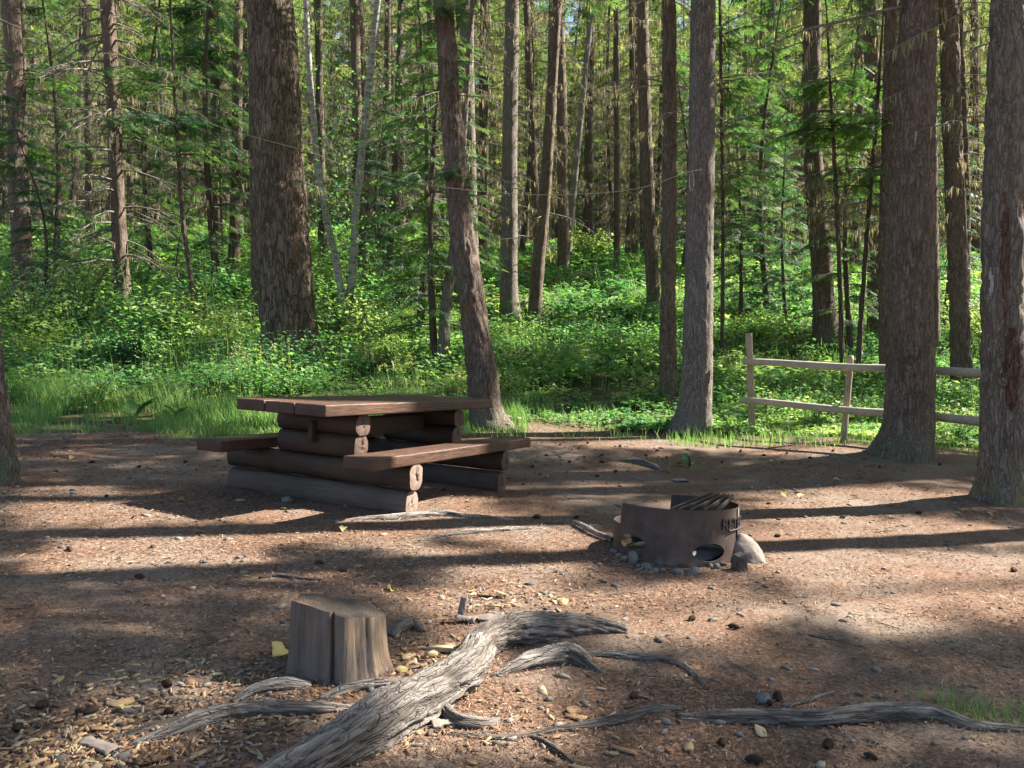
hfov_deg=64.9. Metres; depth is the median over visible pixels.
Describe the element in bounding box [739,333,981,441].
rail fence
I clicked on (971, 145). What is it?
slender fir
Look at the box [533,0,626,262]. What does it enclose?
fir tree
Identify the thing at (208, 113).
slender fir
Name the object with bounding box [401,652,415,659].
wood chip
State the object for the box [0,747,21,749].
wood chip
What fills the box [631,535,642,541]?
charred log
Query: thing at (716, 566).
stone
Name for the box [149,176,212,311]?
young fir
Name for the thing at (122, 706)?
fallen leaf
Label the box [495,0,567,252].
slender fir
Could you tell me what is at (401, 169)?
slender fir
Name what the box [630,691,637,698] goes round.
fir cone
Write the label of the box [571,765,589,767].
wood chip
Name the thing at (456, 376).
tall grass
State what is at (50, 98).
slender fir
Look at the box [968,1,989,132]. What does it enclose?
slender fir
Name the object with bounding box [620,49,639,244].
slender fir
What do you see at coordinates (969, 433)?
shrub
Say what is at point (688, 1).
slender fir
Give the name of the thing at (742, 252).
young fir
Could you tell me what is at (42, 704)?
fir cone
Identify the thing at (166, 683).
fir cone
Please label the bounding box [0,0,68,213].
slender fir
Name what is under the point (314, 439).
picnic table
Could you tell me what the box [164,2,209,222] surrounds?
slender fir
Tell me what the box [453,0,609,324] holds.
fir tree
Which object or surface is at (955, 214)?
fir tree
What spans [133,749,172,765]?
bark scrap
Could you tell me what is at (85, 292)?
shrub
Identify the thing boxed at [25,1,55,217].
slender fir
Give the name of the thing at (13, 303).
shrub
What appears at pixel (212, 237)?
young fir
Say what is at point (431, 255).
young fir
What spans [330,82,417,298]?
young fir
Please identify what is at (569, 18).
sky
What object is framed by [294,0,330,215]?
slender fir
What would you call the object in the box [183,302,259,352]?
shrub
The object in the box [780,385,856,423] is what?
shrub
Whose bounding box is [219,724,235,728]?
wood chip
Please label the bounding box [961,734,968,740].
loose stone
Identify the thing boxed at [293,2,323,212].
slender fir
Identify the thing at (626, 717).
tree root
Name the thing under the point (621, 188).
slender fir
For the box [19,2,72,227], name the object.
slender fir
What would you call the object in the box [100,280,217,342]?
shrub
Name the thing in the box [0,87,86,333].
young fir
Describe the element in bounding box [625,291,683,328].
shrub
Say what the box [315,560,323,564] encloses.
fir cone
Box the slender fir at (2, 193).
[0,0,49,234]
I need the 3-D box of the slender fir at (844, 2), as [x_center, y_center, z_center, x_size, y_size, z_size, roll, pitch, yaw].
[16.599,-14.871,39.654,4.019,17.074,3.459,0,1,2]
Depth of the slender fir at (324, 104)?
60.97 m
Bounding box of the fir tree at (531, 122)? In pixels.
[486,0,625,289]
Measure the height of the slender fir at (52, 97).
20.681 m
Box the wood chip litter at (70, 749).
[0,477,1020,767]
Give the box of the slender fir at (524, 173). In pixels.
[495,0,556,243]
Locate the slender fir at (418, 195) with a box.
[402,0,439,233]
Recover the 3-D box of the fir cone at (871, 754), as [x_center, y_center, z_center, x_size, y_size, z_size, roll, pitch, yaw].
[1.024,1.063,2.300,0.040,0.024,0.027,5,4,45]
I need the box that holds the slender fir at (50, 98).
[0,1,61,220]
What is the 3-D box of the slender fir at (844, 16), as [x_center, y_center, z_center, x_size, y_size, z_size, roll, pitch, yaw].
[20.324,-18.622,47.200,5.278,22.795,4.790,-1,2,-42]
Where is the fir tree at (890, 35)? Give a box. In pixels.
[811,0,951,374]
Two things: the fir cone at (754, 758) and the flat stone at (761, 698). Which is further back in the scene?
the flat stone at (761, 698)
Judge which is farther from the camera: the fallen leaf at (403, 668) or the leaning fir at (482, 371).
the leaning fir at (482, 371)
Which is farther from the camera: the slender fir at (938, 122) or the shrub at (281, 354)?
the slender fir at (938, 122)
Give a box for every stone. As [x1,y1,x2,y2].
[115,751,130,758]
[118,707,135,713]
[281,496,292,502]
[621,556,628,560]
[628,551,637,563]
[640,562,650,569]
[649,568,658,572]
[672,478,688,481]
[672,568,682,573]
[687,567,701,574]
[713,563,719,568]
[755,693,770,704]
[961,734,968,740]
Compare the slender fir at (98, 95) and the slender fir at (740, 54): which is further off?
the slender fir at (98, 95)
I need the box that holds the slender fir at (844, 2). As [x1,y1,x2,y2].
[823,0,866,227]
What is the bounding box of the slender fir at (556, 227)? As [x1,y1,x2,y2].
[522,1,581,239]
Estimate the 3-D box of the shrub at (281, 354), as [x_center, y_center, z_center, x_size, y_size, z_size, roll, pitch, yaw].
[-3.691,-0.404,12.571,1.741,0.962,1.486,1,2,27]
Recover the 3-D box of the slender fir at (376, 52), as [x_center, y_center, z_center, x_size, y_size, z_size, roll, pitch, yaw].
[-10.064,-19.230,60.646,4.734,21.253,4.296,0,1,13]
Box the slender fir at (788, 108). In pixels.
[771,10,840,244]
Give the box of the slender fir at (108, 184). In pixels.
[68,0,159,235]
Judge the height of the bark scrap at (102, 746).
0.016 m
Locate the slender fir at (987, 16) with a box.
[939,0,990,210]
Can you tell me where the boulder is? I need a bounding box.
[733,533,764,563]
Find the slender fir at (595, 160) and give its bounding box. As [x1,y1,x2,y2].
[576,63,608,239]
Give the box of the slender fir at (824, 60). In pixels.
[763,0,861,272]
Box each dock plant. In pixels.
[54,392,79,407]
[120,398,154,418]
[164,405,187,416]
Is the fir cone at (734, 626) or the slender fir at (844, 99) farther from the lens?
the slender fir at (844, 99)
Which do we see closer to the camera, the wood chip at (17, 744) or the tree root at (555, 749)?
the wood chip at (17, 744)
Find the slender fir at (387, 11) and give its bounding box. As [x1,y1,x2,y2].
[334,0,437,266]
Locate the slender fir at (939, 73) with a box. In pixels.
[936,0,983,236]
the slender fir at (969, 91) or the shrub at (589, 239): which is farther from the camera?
the slender fir at (969, 91)
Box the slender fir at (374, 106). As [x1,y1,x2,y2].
[343,0,398,225]
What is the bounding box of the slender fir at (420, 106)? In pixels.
[404,8,436,239]
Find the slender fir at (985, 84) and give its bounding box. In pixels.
[980,10,988,169]
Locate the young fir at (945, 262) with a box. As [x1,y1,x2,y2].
[937,93,982,324]
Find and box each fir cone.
[13,722,23,731]
[35,699,49,709]
[66,546,72,551]
[74,706,85,713]
[84,705,99,714]
[134,574,144,578]
[161,679,172,687]
[163,707,174,714]
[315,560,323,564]
[338,567,346,571]
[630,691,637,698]
[688,614,695,620]
[717,737,726,746]
[727,623,739,629]
[744,753,763,764]
[766,699,772,705]
[773,690,782,700]
[822,738,834,749]
[863,751,877,760]
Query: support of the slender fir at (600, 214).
on the ground at (914, 478)
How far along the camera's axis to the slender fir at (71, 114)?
46.05 m
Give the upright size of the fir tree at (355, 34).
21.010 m
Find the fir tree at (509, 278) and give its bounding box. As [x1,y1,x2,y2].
[459,0,576,321]
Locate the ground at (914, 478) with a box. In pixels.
[0,236,1023,767]
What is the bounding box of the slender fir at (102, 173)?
[70,1,139,220]
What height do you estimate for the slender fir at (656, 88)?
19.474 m
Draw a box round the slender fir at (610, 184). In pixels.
[577,1,638,244]
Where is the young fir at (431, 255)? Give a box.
[338,0,517,365]
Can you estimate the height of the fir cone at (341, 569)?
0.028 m
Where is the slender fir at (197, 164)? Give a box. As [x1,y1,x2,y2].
[167,0,211,221]
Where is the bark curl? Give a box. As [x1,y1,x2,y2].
[387,616,425,637]
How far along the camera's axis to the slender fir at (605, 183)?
55.41 m
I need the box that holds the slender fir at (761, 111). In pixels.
[735,0,803,251]
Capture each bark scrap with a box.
[77,735,123,756]
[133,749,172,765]
[430,718,455,728]
[442,618,466,623]
[455,614,478,623]
[457,597,467,615]
[468,612,503,620]
[477,592,503,597]
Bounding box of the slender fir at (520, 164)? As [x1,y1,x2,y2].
[495,0,581,249]
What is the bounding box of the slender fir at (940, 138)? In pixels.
[936,23,944,241]
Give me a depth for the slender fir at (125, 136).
50.01 m
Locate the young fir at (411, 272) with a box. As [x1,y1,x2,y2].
[334,0,520,325]
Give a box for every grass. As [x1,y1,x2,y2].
[0,200,1023,743]
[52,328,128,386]
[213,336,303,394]
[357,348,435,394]
[437,364,466,394]
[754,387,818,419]
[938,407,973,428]
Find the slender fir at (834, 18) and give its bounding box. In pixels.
[774,8,864,186]
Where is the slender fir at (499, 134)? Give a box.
[488,0,535,207]
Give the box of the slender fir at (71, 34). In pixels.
[43,1,92,234]
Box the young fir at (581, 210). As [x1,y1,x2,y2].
[550,134,611,252]
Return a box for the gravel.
[0,430,1022,767]
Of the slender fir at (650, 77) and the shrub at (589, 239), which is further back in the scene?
the slender fir at (650, 77)
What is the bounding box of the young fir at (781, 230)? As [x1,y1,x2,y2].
[738,101,836,321]
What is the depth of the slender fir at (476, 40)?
22.64 m
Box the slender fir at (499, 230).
[488,1,523,238]
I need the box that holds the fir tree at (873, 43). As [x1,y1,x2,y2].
[821,0,883,336]
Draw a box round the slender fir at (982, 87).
[965,0,988,202]
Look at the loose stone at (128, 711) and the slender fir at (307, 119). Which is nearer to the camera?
the loose stone at (128, 711)
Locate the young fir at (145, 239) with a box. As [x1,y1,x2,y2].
[75,0,220,274]
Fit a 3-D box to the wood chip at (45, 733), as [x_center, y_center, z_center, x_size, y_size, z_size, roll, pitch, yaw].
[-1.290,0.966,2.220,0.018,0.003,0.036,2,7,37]
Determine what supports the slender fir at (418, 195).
on the ground at (914, 478)
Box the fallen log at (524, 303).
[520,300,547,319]
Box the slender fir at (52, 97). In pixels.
[45,9,79,220]
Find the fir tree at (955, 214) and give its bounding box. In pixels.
[869,0,986,390]
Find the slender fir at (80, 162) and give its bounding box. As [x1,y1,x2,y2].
[54,0,162,236]
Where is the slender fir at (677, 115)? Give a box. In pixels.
[621,0,689,252]
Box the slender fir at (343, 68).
[323,0,380,216]
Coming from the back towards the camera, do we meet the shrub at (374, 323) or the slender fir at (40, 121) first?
the slender fir at (40, 121)
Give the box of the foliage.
[0,0,988,247]
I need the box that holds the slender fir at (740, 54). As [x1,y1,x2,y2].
[716,0,759,240]
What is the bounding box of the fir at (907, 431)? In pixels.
[759,0,990,463]
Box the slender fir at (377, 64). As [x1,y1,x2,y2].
[349,0,407,209]
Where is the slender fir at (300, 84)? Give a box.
[293,0,315,223]
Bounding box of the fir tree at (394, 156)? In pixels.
[347,0,439,282]
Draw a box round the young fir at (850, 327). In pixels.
[768,0,882,355]
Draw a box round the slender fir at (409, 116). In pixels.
[398,0,424,237]
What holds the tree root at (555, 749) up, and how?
on the ground at (914, 478)
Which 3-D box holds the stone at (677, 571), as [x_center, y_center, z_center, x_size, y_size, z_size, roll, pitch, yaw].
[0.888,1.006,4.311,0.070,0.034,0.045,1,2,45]
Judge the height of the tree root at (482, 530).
0.060 m
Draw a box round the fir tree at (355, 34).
[314,0,422,280]
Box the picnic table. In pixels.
[197,394,530,512]
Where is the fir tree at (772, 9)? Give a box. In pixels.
[723,0,802,273]
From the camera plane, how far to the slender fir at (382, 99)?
46.69 m
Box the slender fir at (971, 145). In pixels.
[936,0,989,240]
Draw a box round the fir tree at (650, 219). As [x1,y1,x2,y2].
[592,0,689,310]
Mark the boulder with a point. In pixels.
(748, 546)
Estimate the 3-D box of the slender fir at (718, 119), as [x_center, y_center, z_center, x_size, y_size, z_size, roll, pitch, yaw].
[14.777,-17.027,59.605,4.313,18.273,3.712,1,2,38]
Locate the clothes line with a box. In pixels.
[134,86,701,194]
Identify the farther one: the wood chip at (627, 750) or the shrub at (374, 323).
the shrub at (374, 323)
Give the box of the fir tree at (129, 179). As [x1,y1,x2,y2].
[71,0,177,230]
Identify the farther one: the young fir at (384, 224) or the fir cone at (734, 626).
the young fir at (384, 224)
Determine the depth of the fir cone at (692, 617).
3.50 m
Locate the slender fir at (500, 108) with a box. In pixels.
[477,0,519,221]
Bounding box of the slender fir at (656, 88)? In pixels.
[620,14,659,243]
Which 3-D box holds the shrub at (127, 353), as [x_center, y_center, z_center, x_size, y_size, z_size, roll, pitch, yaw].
[-6.209,-0.592,12.928,1.020,1.036,0.987,0,1,0]
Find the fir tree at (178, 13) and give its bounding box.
[134,0,248,270]
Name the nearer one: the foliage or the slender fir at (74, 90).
the slender fir at (74, 90)
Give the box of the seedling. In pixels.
[676,452,697,466]
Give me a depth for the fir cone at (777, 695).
2.68 m
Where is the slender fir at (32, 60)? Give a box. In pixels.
[0,0,81,224]
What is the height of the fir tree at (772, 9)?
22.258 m
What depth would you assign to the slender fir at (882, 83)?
28.61 m
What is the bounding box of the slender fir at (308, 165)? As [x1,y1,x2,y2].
[294,0,330,195]
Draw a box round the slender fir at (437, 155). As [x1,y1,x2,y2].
[437,14,476,234]
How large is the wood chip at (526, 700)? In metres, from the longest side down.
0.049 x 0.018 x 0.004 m
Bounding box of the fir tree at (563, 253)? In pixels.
[519,0,602,274]
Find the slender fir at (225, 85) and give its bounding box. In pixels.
[193,0,232,223]
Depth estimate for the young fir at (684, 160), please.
24.95 m
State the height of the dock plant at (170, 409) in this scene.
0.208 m
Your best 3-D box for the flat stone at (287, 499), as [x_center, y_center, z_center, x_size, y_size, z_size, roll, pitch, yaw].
[-1.643,0.850,5.880,0.080,0.059,0.060,0,1,0]
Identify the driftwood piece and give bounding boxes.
[489,641,602,676]
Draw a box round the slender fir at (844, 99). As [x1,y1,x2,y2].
[823,0,865,239]
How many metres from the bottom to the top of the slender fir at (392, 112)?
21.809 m
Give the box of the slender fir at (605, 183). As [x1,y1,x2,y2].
[593,19,625,243]
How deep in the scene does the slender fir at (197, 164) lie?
59.40 m
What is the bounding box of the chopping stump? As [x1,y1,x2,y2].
[285,593,392,685]
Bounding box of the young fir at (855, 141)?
[787,0,943,377]
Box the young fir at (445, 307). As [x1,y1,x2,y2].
[392,0,539,373]
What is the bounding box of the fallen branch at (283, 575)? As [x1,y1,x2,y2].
[259,573,323,579]
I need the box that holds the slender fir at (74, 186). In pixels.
[43,0,125,235]
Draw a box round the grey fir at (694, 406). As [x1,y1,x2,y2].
[643,0,724,434]
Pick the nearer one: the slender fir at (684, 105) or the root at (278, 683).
the root at (278, 683)
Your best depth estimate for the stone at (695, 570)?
4.29 m
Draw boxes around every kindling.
[424,650,437,656]
[425,645,455,651]
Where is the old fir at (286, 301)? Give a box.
[204,0,358,370]
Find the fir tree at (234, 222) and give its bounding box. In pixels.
[185,0,295,280]
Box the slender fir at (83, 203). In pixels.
[45,2,124,225]
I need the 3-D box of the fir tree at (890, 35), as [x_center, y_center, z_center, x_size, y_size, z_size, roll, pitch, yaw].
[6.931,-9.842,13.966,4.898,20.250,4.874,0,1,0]
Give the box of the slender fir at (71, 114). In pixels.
[44,0,96,220]
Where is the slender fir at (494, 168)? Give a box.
[474,1,518,238]
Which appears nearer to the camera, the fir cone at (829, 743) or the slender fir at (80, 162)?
the fir cone at (829, 743)
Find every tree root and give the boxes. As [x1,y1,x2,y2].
[106,703,228,742]
[129,699,351,745]
[256,610,626,767]
[334,510,513,520]
[407,526,545,542]
[432,704,686,739]
[442,703,502,728]
[530,734,575,763]
[587,649,708,689]
[615,458,666,471]
[677,701,1023,732]
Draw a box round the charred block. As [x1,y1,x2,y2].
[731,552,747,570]
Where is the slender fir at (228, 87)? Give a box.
[193,1,248,226]
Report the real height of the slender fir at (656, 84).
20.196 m
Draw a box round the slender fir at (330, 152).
[323,18,350,225]
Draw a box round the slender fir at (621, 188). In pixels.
[598,0,681,265]
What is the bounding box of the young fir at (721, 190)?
[652,0,813,355]
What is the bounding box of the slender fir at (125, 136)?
[100,7,150,220]
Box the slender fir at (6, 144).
[0,2,52,230]
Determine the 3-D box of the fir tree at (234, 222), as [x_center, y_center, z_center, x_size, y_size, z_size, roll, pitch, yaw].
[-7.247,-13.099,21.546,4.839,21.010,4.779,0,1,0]
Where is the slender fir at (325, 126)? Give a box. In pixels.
[304,45,343,217]
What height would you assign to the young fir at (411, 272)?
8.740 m
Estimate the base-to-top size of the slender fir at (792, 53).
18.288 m
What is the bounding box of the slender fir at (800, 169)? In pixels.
[761,0,851,274]
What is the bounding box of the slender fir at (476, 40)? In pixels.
[390,0,522,252]
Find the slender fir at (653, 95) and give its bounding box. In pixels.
[637,1,683,197]
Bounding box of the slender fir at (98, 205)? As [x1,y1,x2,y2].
[79,21,123,234]
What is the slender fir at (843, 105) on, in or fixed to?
on the ground at (914, 478)
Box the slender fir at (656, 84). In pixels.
[638,4,660,169]
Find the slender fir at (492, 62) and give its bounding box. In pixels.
[437,2,503,191]
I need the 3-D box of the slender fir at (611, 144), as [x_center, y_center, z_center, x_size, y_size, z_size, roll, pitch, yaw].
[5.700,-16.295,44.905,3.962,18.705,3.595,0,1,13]
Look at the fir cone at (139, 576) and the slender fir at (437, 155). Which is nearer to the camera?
the fir cone at (139, 576)
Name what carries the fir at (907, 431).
on the ground at (914, 478)
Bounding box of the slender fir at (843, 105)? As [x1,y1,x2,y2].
[828,2,883,237]
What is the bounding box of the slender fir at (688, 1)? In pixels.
[676,0,736,226]
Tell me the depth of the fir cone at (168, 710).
2.37 m
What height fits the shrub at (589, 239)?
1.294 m
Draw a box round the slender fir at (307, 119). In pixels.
[296,13,333,213]
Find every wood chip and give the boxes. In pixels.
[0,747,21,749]
[11,740,23,746]
[15,719,27,724]
[18,757,47,767]
[38,730,50,736]
[52,676,64,684]
[70,734,84,739]
[72,736,81,748]
[90,763,102,767]
[91,726,117,729]
[108,697,134,706]
[185,678,195,688]
[186,749,206,760]
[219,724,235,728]
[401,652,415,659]
[408,663,426,668]
[442,642,456,646]
[519,696,532,702]
[538,686,546,694]
[559,599,568,605]
[565,706,583,713]
[565,712,587,719]
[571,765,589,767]
[602,751,617,754]
[611,744,637,754]
[683,741,693,750]
[754,724,766,736]
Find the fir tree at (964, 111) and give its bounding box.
[898,0,985,315]
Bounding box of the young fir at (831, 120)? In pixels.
[762,0,880,362]
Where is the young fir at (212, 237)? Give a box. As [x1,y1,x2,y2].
[106,0,250,285]
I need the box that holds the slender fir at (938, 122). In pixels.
[936,64,943,229]
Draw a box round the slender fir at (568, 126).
[547,1,582,215]
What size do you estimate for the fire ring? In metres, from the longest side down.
0.745 x 0.736 x 0.418 m
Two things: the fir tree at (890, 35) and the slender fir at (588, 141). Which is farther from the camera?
the slender fir at (588, 141)
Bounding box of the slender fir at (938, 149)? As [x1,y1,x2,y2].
[937,14,983,236]
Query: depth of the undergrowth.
14.78 m
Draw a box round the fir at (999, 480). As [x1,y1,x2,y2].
[908,0,1023,507]
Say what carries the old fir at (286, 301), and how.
on the ground at (914, 478)
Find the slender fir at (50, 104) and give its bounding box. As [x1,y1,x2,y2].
[27,0,64,216]
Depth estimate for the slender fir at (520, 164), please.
31.80 m
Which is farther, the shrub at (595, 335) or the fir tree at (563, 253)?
the fir tree at (563, 253)
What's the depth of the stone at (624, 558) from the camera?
4.53 m
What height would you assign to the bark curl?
0.069 m
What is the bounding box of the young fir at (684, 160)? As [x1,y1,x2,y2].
[635,41,735,267]
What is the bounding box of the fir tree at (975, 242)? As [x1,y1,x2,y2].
[936,0,987,260]
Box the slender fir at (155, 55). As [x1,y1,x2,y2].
[134,0,192,225]
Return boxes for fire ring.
[613,491,740,566]
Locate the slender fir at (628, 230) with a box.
[593,0,681,255]
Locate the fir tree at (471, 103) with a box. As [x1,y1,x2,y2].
[411,0,523,264]
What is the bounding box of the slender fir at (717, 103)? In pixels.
[679,1,734,241]
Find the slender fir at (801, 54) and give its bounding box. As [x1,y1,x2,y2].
[776,0,848,240]
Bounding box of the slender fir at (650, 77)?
[619,3,683,245]
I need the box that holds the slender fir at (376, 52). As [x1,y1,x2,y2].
[364,4,383,146]
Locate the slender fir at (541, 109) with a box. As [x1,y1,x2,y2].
[529,22,551,230]
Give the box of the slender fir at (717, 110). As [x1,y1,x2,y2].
[677,3,739,221]
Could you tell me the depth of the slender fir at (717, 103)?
54.47 m
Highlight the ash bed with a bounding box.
[626,541,723,561]
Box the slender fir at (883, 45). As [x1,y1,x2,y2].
[849,1,944,224]
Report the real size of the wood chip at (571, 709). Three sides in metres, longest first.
0.073 x 0.037 x 0.006 m
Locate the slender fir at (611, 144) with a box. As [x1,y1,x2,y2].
[581,6,639,241]
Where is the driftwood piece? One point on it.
(556, 654)
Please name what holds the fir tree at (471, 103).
on the ground at (914, 478)
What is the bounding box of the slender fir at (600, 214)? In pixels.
[582,10,620,240]
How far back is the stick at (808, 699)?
2.67 m
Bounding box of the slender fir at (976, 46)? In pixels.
[970,0,988,246]
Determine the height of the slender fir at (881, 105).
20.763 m
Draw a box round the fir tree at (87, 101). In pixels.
[36,0,137,247]
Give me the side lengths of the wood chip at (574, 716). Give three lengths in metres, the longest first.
0.073 x 0.037 x 0.006 m
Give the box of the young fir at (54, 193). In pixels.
[0,0,128,251]
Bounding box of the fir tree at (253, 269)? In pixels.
[193,1,320,326]
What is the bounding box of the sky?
[30,0,983,241]
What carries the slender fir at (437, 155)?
on the ground at (914, 478)
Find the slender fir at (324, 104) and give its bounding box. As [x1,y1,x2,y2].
[303,0,345,220]
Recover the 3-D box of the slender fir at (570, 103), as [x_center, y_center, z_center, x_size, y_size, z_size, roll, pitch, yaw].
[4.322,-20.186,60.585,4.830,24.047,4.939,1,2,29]
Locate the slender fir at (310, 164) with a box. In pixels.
[294,1,338,226]
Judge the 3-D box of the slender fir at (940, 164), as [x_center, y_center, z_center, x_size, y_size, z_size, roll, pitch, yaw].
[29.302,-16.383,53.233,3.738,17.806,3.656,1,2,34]
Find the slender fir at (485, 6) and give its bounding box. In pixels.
[409,0,548,264]
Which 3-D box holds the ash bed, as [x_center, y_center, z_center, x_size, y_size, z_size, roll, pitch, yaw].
[0.973,1.005,4.822,0.613,0.062,0.606,-1,2,-22]
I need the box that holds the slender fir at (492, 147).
[474,29,499,230]
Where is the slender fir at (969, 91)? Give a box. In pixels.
[964,1,988,230]
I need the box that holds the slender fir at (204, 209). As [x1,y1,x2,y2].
[178,8,208,224]
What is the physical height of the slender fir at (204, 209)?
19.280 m
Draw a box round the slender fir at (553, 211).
[531,0,576,241]
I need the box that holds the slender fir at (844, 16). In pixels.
[821,0,882,242]
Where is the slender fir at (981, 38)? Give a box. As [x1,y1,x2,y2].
[966,0,989,202]
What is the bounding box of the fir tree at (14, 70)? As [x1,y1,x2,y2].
[0,0,95,315]
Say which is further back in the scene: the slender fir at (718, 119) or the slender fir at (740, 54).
the slender fir at (718, 119)
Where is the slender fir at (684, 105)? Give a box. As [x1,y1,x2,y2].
[659,1,688,239]
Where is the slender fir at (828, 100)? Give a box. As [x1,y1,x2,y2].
[784,4,836,244]
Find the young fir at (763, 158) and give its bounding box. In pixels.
[681,0,836,311]
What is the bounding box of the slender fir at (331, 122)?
[294,0,359,257]
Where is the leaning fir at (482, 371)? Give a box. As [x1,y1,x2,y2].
[378,0,517,431]
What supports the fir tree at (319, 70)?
on the ground at (914, 478)
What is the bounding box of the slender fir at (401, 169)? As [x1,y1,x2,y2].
[365,0,441,227]
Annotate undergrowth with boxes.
[0,210,981,447]
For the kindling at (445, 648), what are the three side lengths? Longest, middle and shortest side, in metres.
0.121 x 0.033 x 0.014 m
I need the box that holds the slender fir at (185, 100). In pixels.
[136,0,227,226]
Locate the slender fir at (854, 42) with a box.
[831,2,882,244]
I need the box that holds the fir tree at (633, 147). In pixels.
[573,0,689,261]
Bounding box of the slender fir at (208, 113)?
[168,1,247,222]
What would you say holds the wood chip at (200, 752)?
on the ground at (914, 478)
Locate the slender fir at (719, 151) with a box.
[714,37,732,241]
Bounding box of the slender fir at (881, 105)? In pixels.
[849,0,942,251]
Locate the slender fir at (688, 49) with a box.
[676,6,747,267]
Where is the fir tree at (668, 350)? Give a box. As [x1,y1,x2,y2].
[577,0,740,404]
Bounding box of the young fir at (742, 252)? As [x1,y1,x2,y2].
[713,86,798,317]
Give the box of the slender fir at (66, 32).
[48,0,97,218]
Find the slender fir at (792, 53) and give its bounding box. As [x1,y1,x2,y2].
[776,21,800,239]
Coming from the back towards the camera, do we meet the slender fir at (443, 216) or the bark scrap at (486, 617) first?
the slender fir at (443, 216)
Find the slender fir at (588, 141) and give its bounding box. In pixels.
[528,0,658,251]
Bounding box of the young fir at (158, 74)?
[97,0,252,338]
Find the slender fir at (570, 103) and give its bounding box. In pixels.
[549,0,598,238]
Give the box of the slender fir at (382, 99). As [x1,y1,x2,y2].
[370,2,412,222]
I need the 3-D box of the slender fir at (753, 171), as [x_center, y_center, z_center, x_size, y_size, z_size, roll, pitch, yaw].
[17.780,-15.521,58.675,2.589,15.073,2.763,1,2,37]
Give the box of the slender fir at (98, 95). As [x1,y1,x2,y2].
[67,0,134,218]
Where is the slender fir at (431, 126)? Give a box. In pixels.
[393,0,447,244]
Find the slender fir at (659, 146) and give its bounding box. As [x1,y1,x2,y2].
[606,0,688,256]
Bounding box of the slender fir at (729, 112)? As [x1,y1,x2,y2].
[714,0,755,241]
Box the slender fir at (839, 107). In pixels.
[824,0,849,245]
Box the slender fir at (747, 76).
[714,0,784,242]
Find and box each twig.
[155,702,208,706]
[724,656,757,678]
[809,634,863,646]
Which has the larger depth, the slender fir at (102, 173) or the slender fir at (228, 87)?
the slender fir at (102, 173)
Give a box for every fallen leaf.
[118,704,131,709]
[272,641,288,657]
[396,666,407,671]
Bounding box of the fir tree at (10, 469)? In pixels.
[0,19,53,484]
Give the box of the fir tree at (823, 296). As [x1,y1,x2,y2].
[738,0,880,353]
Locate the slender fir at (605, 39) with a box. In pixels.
[597,20,629,244]
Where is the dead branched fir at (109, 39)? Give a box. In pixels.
[19,0,206,306]
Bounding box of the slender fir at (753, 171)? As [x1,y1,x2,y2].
[748,99,768,239]
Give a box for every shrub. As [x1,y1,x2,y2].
[0,256,95,352]
[8,249,140,336]
[59,373,128,411]
[88,316,156,375]
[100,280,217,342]
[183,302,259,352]
[226,327,334,385]
[287,351,362,381]
[338,291,402,343]
[542,317,633,344]
[569,225,613,264]
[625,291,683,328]
[720,417,753,434]
[725,304,800,340]
[755,391,799,413]
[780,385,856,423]
[935,410,978,439]
[940,280,981,341]
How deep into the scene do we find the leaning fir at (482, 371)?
10.41 m
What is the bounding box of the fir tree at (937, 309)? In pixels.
[842,0,987,356]
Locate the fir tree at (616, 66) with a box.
[564,0,661,277]
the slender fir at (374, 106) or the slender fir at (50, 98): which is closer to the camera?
the slender fir at (374, 106)
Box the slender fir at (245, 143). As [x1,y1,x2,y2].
[193,0,250,252]
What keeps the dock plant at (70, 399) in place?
on the ground at (914, 478)
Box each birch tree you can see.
[249,0,381,318]
[309,0,428,316]
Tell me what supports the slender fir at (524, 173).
on the ground at (914, 478)
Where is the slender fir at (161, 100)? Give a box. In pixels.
[142,0,180,236]
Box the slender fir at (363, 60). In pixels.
[299,0,425,241]
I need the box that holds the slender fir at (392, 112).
[349,0,439,251]
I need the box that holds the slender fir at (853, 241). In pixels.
[793,0,898,281]
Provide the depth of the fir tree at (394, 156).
21.77 m
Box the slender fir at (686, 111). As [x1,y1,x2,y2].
[676,8,716,239]
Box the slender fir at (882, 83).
[863,6,942,227]
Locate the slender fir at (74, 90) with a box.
[42,0,106,219]
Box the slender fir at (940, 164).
[937,52,984,241]
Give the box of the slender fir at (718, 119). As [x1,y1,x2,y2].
[715,45,733,240]
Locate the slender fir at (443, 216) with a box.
[418,11,456,234]
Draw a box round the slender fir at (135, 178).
[124,106,140,225]
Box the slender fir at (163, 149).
[137,2,181,223]
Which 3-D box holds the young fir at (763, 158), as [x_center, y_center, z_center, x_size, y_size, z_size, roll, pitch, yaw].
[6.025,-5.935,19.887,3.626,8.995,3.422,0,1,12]
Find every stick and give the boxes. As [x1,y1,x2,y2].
[572,520,612,540]
[781,691,834,707]
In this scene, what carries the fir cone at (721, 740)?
on the ground at (914, 478)
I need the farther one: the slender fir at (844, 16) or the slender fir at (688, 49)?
the slender fir at (844, 16)
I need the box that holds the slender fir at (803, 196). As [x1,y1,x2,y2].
[772,5,840,253]
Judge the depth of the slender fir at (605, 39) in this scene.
59.51 m
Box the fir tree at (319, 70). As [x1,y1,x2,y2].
[295,0,351,270]
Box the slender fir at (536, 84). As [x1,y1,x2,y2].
[501,0,570,236]
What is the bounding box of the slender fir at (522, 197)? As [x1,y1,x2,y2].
[498,1,534,238]
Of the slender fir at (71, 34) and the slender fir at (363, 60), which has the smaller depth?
the slender fir at (363, 60)

